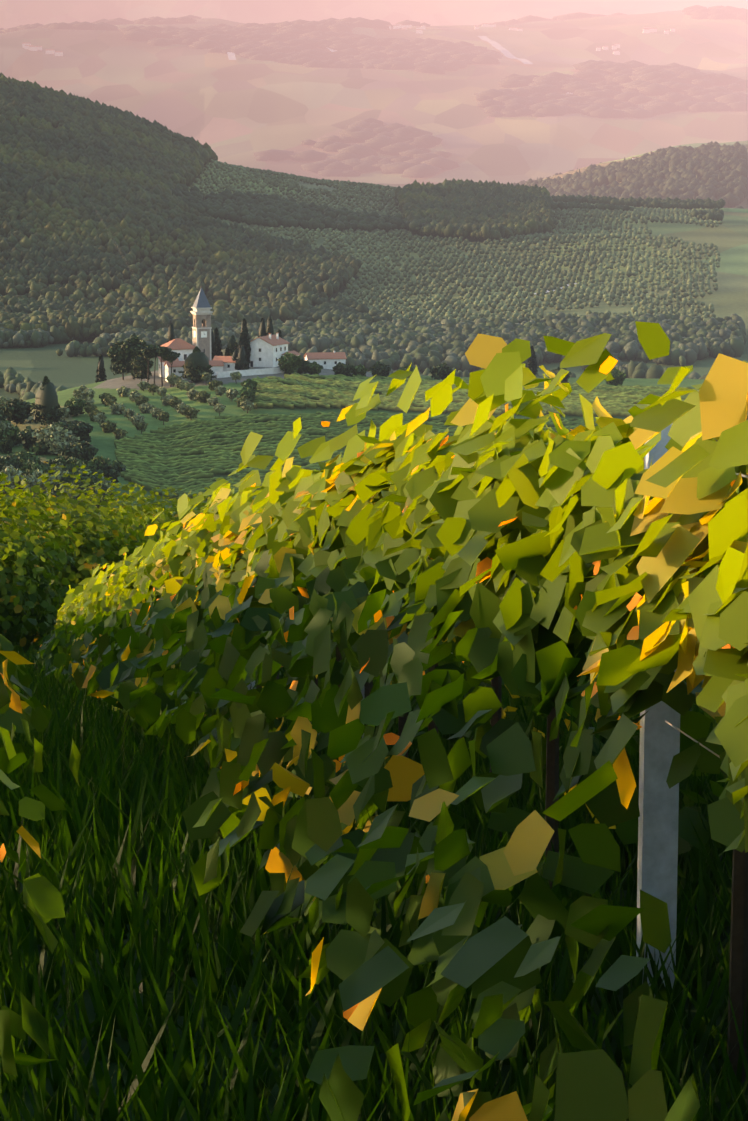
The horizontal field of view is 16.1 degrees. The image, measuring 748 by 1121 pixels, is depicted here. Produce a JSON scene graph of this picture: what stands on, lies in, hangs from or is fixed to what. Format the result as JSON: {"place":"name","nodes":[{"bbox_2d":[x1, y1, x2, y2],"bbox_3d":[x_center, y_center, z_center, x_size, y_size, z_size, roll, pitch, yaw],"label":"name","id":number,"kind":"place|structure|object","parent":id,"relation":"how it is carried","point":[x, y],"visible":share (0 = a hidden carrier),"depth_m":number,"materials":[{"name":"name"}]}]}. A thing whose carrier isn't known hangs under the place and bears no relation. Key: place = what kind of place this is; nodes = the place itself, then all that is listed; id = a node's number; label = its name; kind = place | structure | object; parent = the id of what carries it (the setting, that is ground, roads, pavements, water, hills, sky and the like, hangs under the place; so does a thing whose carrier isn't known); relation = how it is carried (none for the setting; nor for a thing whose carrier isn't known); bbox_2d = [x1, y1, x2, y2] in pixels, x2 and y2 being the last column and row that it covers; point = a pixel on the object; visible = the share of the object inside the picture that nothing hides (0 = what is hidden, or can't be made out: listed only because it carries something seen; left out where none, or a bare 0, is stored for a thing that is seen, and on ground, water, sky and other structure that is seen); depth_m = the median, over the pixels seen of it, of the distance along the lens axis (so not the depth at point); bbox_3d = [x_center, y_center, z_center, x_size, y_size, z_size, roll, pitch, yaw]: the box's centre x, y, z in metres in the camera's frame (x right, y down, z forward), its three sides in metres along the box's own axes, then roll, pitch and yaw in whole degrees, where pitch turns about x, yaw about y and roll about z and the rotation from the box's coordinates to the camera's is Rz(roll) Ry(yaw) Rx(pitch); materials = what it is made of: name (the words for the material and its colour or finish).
{"place":"outdoors","nodes":[
{"label":"outdoors","id":0,"kind":"place"},
{"bbox_2d":[0,0,747,1120],"bbox_3d":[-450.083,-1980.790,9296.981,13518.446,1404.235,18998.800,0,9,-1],"label":"ground","id":1,"kind":"structure","parent":0,"point":[238,110],"depth_m":7569.74,"materials":[{"name":"green plant"}]},
{"bbox_2d":[0,634,80,1120],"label":"vine leaves","id":2,"kind":"object","parent":1,"relation":"on","point":[42,899],"visible":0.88,"depth_m":7.37,"materials":[{"name":"green plant"}]},
{"bbox_2d":[0,461,243,656],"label":"grapevine rows","id":3,"kind":"object","parent":1,"relation":"on","point":[51,551],"depth_m":59.04,"materials":[{"name":"green plant"}]},
{"bbox_2d":[85,193,239,355],"bbox_3d":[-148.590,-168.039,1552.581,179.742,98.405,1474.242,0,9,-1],"label":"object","id":4,"kind":"object","parent":1,"relation":"on","point":[134,275],"visible":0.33,"depth_m":1819.76,"materials":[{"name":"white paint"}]},
{"bbox_2d":[0,277,327,338],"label":"forest","id":5,"kind":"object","parent":1,"relation":"on","point":[94,309],"visible":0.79,"depth_m":1776.00,"materials":[{"name":"green plant"}]},
{"bbox_2d":[157,280,212,376],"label":"church","id":6,"kind":"structure","parent":1,"relation":"on","point":[201,312],"depth_m":831.32,"materials":[{"name":"white paint"}]},
{"bbox_2d":[164,360,223,381],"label":"farm building","id":7,"kind":"structure","parent":1,"relation":"on","point":[217,366],"depth_m":815.60,"materials":[{"name":"white paint"}]},
{"bbox_2d":[213,356,236,371],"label":"farm building","id":8,"kind":"structure","parent":1,"relation":"on","point":[229,363],"depth_m":819.00,"materials":[{"name":"white paint"}]},
{"bbox_2d":[217,368,295,377],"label":"stone wall","id":9,"kind":"structure","parent":1,"relation":"on","point":[249,372],"depth_m":817.34,"materials":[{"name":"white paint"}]},
{"bbox_2d":[249,333,300,366],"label":"house","id":10,"kind":"structure","parent":1,"relation":"on","point":[269,350],"depth_m":836.36,"materials":[{"name":"white paint"}]},
{"bbox_2d":[0,73,556,298],"bbox_3d":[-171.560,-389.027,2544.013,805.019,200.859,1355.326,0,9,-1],"label":"forest","id":11,"kind":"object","parent":1,"relation":"on","point":[62,152],"visible":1,"depth_m":2173.46,"materials":[{"name":"green plant"}]},
{"bbox_2d":[3,316,613,496],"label":"cypress trees","id":12,"kind":"object","parent":1,"relation":"on","point":[47,394],"visible":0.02,"depth_m":802.67,"materials":[{"name":"green plant"}]},
{"bbox_2d":[0,318,625,507],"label":"trees","id":13,"kind":"object","parent":1,"relation":"on","point":[65,439],"materials":[{"name":"green plant"}]},
{"bbox_2d":[304,351,346,368],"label":"farm building","id":14,"kind":"structure","parent":1,"relation":"on","point":[327,360],"depth_m":847.32,"materials":[{"name":"white paint"}]},
{"bbox_2d":[22,23,677,159],"bbox_3d":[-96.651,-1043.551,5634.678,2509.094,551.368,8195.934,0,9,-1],"label":"farm buildings","id":15,"kind":"structure","parent":1,"relation":"on","point":[30,47],"depth_m":9293.14,"materials":[{"name":"white paint"}]},
{"bbox_2d":[0,312,745,400],"bbox_3d":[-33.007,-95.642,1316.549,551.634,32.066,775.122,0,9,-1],"label":"valley trees","id":16,"kind":"object","parent":1,"relation":"on","point":[423,346],"visible":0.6,"depth_m":1571.87,"materials":[{"name":"green plant"}]},
{"bbox_2d":[0,646,747,1120],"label":"grass blades","id":17,"kind":"object","parent":1,"relation":"on","point":[130,798],"depth_m":6.75,"materials":[{"name":"green plant"}]},
{"bbox_2d":[30,321,747,1120],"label":"vine leaves","id":18,"kind":"object","parent":1,"relation":"on","point":[536,565],"visible":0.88,"depth_m":6.05,"materials":[{"name":"green plant"}]},
{"bbox_2d":[114,411,716,499],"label":"vineyard rows","id":19,"kind":"object","parent":1,"relation":"on","point":[162,459],"visible":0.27,"depth_m":726.45,"materials":[{"name":"green plant"}]},
{"bbox_2d":[170,159,725,322],"bbox_3d":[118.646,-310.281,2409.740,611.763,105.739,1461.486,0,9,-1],"label":"orchard trees","id":20,"kind":"object","parent":1,"relation":"on","point":[249,207],"visible":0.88,"depth_m":2184.56,"materials":[{"name":"green plant"}]},
{"bbox_2d":[247,423,747,1082],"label":"vineyard posts","id":21,"kind":"object","parent":1,"relation":"on","point":[661,731],"visible":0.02,"depth_m":6.69,"materials":[{"name":"concrete"}]},
{"bbox_2d":[252,372,747,418],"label":"vineyard rows","id":22,"kind":"object","parent":1,"relation":"on","point":[302,391],"visible":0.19,"depth_m":790.27,"materials":[{"name":"green plant"}]},
{"bbox_2d":[424,643,636,722],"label":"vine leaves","id":23,"kind":"object","parent":1,"relation":"on","point":[581,679],"depth_m":17.32,"materials":[{"name":"green plant"}]},
{"bbox_2d":[510,141,747,208],"bbox_3d":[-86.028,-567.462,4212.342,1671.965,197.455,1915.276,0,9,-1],"label":"ridge trees","id":24,"kind":"object","parent":1,"relation":"on","point":[715,171],"visible":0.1,"depth_m":4034.78,"materials":[{"name":"green plant"}]},
{"bbox_2d":[0,5,747,177],"bbox_3d":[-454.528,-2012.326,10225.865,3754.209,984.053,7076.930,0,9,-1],"label":"forest hills","id":25,"kind":"structure","parent":0,"point":[298,42],"depth_m":7911.17,"materials":[{"name":"green plant"}]},
{"bbox_2d":[227,26,581,293],"bbox_3d":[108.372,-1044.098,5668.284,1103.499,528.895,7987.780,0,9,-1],"label":"road","id":26,"kind":"structure","parent":0,"point":[496,45],"depth_m":8799.91,"materials":[{"name":"grey"}]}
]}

